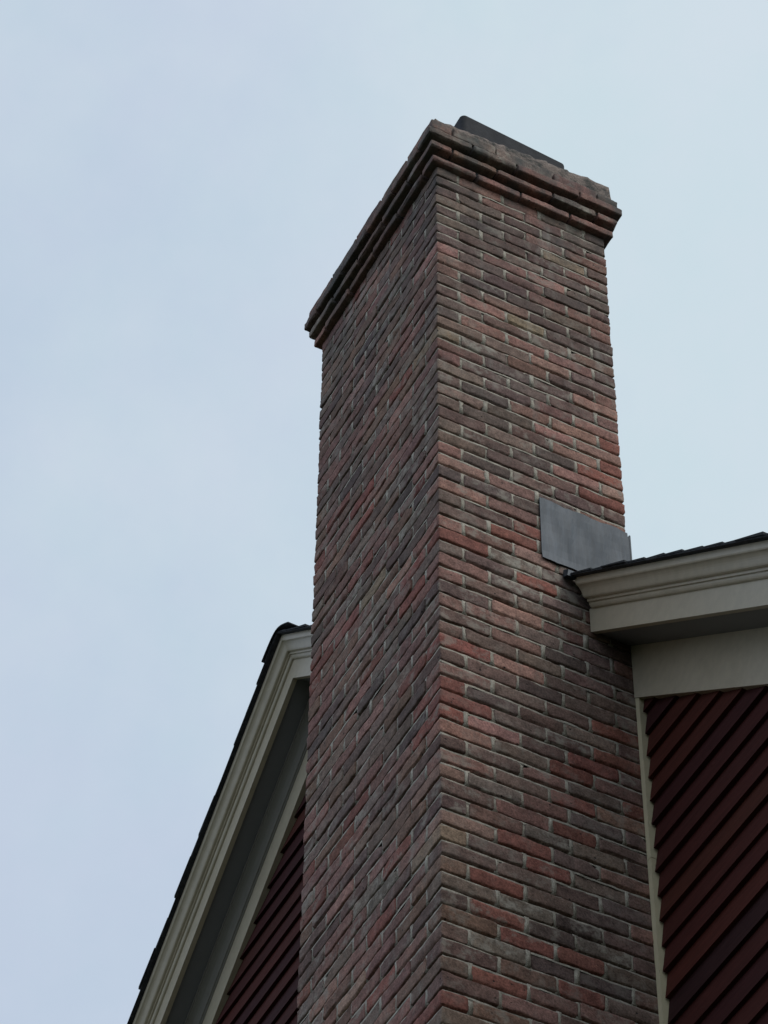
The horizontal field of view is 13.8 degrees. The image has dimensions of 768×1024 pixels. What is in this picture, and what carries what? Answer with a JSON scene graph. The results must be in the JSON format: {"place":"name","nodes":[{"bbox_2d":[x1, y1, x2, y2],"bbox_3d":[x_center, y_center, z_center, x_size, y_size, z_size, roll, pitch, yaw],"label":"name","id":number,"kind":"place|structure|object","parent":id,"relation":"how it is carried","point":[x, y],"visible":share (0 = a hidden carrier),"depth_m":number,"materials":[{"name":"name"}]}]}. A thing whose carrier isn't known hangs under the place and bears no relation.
{"place":"outdoors","nodes":[
{"label":"outdoors","id":0,"kind":"place"},
{"bbox_2d":[0,0,767,1023],"label":"sky","id":1,"kind":"structure","parent":0,"point":[183,182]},
{"bbox_2d":[127,531,767,1023],"bbox_3d":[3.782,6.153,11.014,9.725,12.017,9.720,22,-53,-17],"label":"gabled house","id":2,"kind":"structure","parent":0,"point":[689,627],"depth_m":10.52,"materials":[{"name":"paint"}]},
{"label":"ground","id":3,"kind":"structure","parent":0,"visible":0},
{"bbox_2d":[297,115,658,1023],"bbox_3d":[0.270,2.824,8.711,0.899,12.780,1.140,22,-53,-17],"label":"brick chimney","id":4,"kind":"object","parent":3,"relation":"on","point":[475,843],"visible":1,"depth_m":11.01,"materials":[{"name":"brick"}]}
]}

